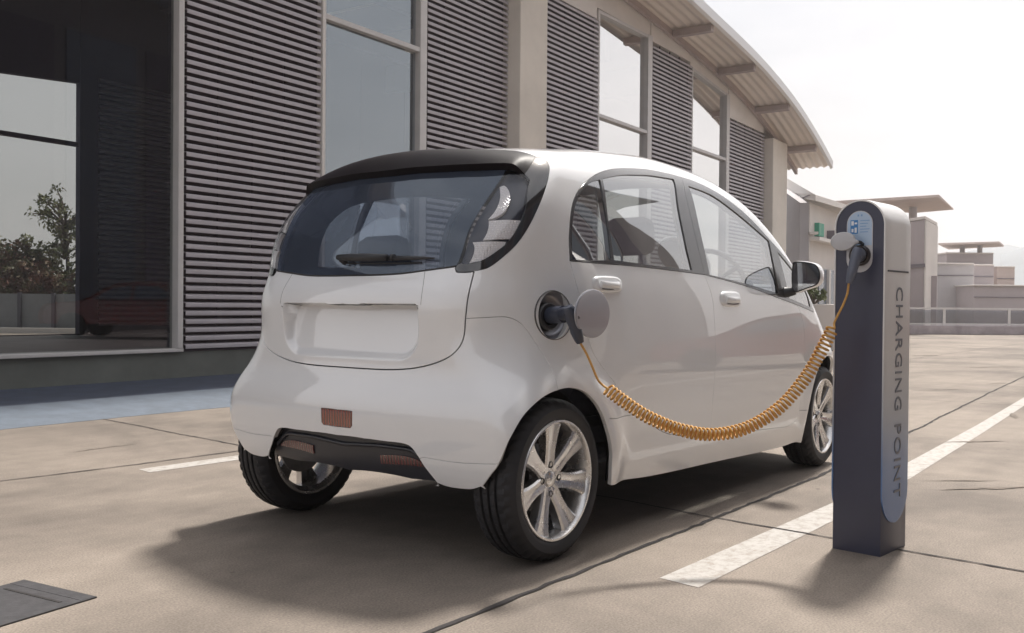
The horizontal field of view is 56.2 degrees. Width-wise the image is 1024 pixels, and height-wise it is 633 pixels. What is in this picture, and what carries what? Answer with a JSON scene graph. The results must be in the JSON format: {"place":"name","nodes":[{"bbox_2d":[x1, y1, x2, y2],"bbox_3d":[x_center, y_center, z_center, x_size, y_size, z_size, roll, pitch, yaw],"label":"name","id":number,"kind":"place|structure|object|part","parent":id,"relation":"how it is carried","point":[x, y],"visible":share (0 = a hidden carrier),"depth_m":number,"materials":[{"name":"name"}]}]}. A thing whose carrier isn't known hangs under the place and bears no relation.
{"place":"outdoors","nodes":[
{"label":"outdoors","id":0,"kind":"place"},
{"bbox_2d":[0,373,241,406],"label":"pavement","id":1,"kind":"structure","parent":0,"point":[21,396],"depth_m":8.78,"materials":[{"name":"grey concrete"}]},
{"bbox_2d":[0,0,832,389],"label":"industrial building","id":2,"kind":"structure","parent":0,"point":[164,164],"depth_m":11.15,"materials":[{"name":"metal"}]},
{"bbox_2d":[0,0,184,354],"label":"window","id":3,"kind":"structure","parent":2,"relation":"in","point":[92,91],"depth_m":9.38,"materials":[{"name":"glass"}]},
{"bbox_2d":[316,0,427,272],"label":"window","id":4,"kind":"structure","parent":2,"relation":"in","point":[419,47],"depth_m":13.46,"materials":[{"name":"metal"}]},
{"bbox_2d":[592,9,652,264],"bbox_3d":[2.167,-2.706,18.746,0.140,6.035,2.280,1,1,34],"label":"window","id":5,"kind":"structure","parent":2,"relation":"in","point":[625,52],"depth_m":18.76,"materials":[{"name":"glass"}]},
{"bbox_2d":[687,67,729,277],"bbox_3d":[4.575,-2.635,22.369,0.140,5.855,2.280,1,1,34],"label":"window","id":6,"kind":"structure","parent":2,"relation":"in","point":[710,146],"depth_m":22.55,"materials":[{"name":"glass"}]},
{"bbox_2d":[0,334,1023,632],"bbox_3d":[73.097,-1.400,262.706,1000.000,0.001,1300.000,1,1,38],"label":"ground","id":7,"kind":"structure","parent":0,"point":[210,548],"depth_m":3.47,"materials":[{"name":"concrete"}]},
{"bbox_2d":[0,580,96,626],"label":"drain cover","id":8,"kind":"object","parent":7,"relation":"on","point":[21,600],"visible":1,"depth_m":2.77,"materials":[{"name":"metal"}]},
{"bbox_2d":[0,387,233,429],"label":"kerb","id":9,"kind":"structure","parent":7,"relation":"on","point":[29,415],"depth_m":7.49,"materials":[{"name":"concrete"}]},
{"bbox_2d":[140,455,238,471],"bbox_3d":[0.852,0.778,8.446,0.130,0.001,8.925,1,1,38],"label":"parking line","id":10,"kind":"object","parent":7,"relation":"on","point":[189,464],"visible":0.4,"depth_m":5.14,"materials":[{"name":"white paint"}]},
{"bbox_2d":[106,419,710,516],"bbox_3d":[-1.234,0.790,5.595,5.273,0.001,0.157,1,1,39],"label":"paving joint","id":11,"kind":"object","parent":7,"relation":"on","point":[596,495],"visible":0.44,"depth_m":4.34,"materials":[{"name":"grey concrete"}]},
{"bbox_2d":[1,344,1014,480],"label":"paving joint","id":12,"kind":"object","parent":7,"relation":"on","point":[218,453],"visible":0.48,"depth_m":5.11,"materials":[{"name":"grey concrete"}]},
{"bbox_2d":[230,148,832,560],"bbox_3d":[0.414,0.037,4.725,1.804,1.559,3.384,1,1,38],"label":"hatchback car","id":13,"kind":"object","parent":7,"relation":"on","point":[463,367],"visible":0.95,"depth_m":3.50,"materials":[{"name":"white paint"}]},
{"bbox_3d":[-0.497,-0.332,3.535,1.005,0.377,0.269,1,1,38],"label":"rear window","id":14,"kind":"part","parent":13,"relation":"part of","materials":[{"name":"black glass"}]},
{"bbox_3d":[-0.529,-0.070,4.547,0.197,1.120,1.033,1,1,38],"label":"rear door","id":15,"kind":"part","parent":13,"relation":"part of","materials":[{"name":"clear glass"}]},
{"bbox_3d":[0.484,-0.053,3.766,0.197,1.120,1.033,1,1,38],"label":"rear door","id":16,"kind":"part","parent":13,"relation":"part of","materials":[{"name":"white paint"}]},
{"bbox_3d":[1.097,-0.032,4.549,0.205,1.163,1.137,1,1,38],"label":"front door","id":17,"kind":"part","parent":13,"relation":"part of","materials":[{"name":"white paint"}]},
{"bbox_2d":[423,376,1023,632],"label":"paving joint","id":18,"kind":"object","parent":7,"relation":"on","point":[502,602],"visible":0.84,"depth_m":3.30,"materials":[{"name":"grey concrete"}]},
{"bbox_2d":[786,179,845,303],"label":"annex building","id":19,"kind":"structure","parent":7,"relation":"on","point":[810,225],"depth_m":28.33,"materials":[{"name":"white painted plaster"}]},
{"bbox_2d":[818,269,833,303],"bbox_3d":[9.523,-0.876,29.064,0.060,1.082,1.806,1,1,33],"label":"window","id":20,"kind":"structure","parent":19,"relation":"in","point":[824,285],"depth_m":28.95,"materials":[{"name":"grey"}]},
{"bbox_2d":[813,304,833,349],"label":"planter wall","id":21,"kind":"structure","parent":7,"relation":"on","point":[825,313],"depth_m":20.00,"materials":[{"name":"beige concrete"}]},
{"bbox_2d":[806,287,826,303],"bbox_3d":[6.393,-0.468,20.167,0.469,0.474,0.682,1,1,38],"label":"leafy shrub","id":22,"kind":"object","parent":21,"relation":"on","point":[814,294],"visible":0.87,"depth_m":20.08,"materials":[{"name":"green plant"}]},
{"bbox_2d":[660,398,1023,587],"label":"parking line","id":23,"kind":"object","parent":7,"relation":"on","point":[702,572],"visible":0.83,"depth_m":3.63,"materials":[{"name":"white paint"}]},
{"bbox_2d":[715,517,1023,570],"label":"paving joint","id":24,"kind":"object","parent":7,"relation":"on","point":[897,548],"visible":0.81,"depth_m":3.43,"materials":[{"name":"grey concrete"}]},
{"bbox_2d":[830,200,910,556],"bbox_3d":[1.287,0.212,3.468,0.191,1.253,0.282,1,1,43],"label":"charging post","id":25,"kind":"object","parent":7,"relation":"on","point":[870,410],"visible":0.96,"depth_m":3.40,"materials":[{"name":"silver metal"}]},
{"bbox_2d":[544,247,865,440],"bbox_3d":[0.684,0.088,3.260,1.152,0.668,0.163,0,1,-7],"label":"charging cable","id":26,"kind":"object","parent":25,"relation":"attached to","point":[558,314],"visible":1,"depth_m":3.25,"materials":[{"name":"orange plastic"},{"name":"dark blue plastic"}]},
{"bbox_2d":[909,216,937,324],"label":"lift tower","id":27,"kind":"structure","parent":7,"relation":"on","point":[924,262],"depth_m":34.52,"materials":[{"name":"grey concrete"}]},
{"bbox_2d":[837,195,953,217],"bbox_3d":[15.944,-3.890,38.691,3.373,1.996,9.386,1,1,38],"label":"wing canopy","id":28,"kind":"object","parent":27,"relation":"on","point":[912,206],"visible":0.48,"depth_m":37.83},
{"bbox_2d":[931,276,937,322],"bbox_3d":[15.543,-0.388,35.360,0.200,2.200,0.500,1,1,26],"label":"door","id":29,"kind":"structure","parent":27,"relation":"in","point":[934,279],"depth_m":35.13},
{"bbox_2d":[937,263,973,322],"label":"flat roofed block","id":30,"kind":"structure","parent":7,"relation":"on","point":[950,276],"depth_m":52.01,"materials":[{"name":"grey concrete"}]},
{"bbox_2d":[938,252,993,263],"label":"flat roofed block","id":31,"kind":"structure","parent":30,"relation":"on","point":[966,257],"depth_m":62.00,"materials":[{"name":"grey concrete"}]},
{"bbox_2d":[938,241,1003,252],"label":"wing canopy","id":32,"kind":"object","parent":31,"relation":"on","point":[963,246],"visible":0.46,"depth_m":62.45,"materials":[{"name":"beige concrete"}]},
{"bbox_2d":[910,307,1023,334],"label":"parapet railing","id":33,"kind":"object","parent":7,"relation":"on","point":[943,328],"visible":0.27,"depth_m":33.56,"materials":[{"name":"metal"}]},
{"bbox_2d":[950,480,984,480],"bbox_3d":[2.277,0.829,4.859,0.401,0.001,0.028,1,1,-1],"label":"paving stain","id":34,"kind":"object","parent":7,"relation":"on","point":[967,480],"visible":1,"depth_m":4.85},
{"bbox_2d":[955,441,988,441],"bbox_3d":[3.037,0.819,6.294,0.500,0.001,0.035,0,1,-10],"label":"paving stain","id":35,"kind":"object","parent":7,"relation":"on","point":[971,441],"visible":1,"depth_m":6.29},
{"bbox_2d":[940,486,1023,489],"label":"paving stain","id":36,"kind":"object","parent":7,"relation":"on","point":[986,488],"visible":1,"depth_m":4.64,"materials":[{"name":"grey concrete"}]},
{"bbox_2d":[974,264,993,284],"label":"flat roofed block","id":37,"kind":"structure","parent":7,"relation":"on","point":[983,274],"depth_m":56.01,"materials":[{"name":"grey concrete"}]},
{"bbox_2d":[954,285,1023,325],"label":"long shed","id":38,"kind":"structure","parent":7,"relation":"on","point":[989,296],"depth_m":50.02,"materials":[{"name":"grey concrete"}]},
{"bbox_2d":[994,266,1014,284],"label":"flat roofed block","id":39,"kind":"structure","parent":7,"relation":"on","point":[1004,275],"depth_m":57.01,"materials":[{"name":"beige concrete"}]},
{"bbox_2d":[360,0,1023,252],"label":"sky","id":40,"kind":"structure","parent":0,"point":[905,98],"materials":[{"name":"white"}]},
{"bbox_2d":[965,244,1023,265],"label":"hills","id":41,"kind":"structure","parent":0,"point":[999,251],"depth_m":409.20,"materials":[{"name":"grey"}]},
{"bbox_2d":[1001,248,1023,284],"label":"hills","id":42,"kind":"structure","parent":0,"point":[1015,258],"depth_m":281.75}
]}

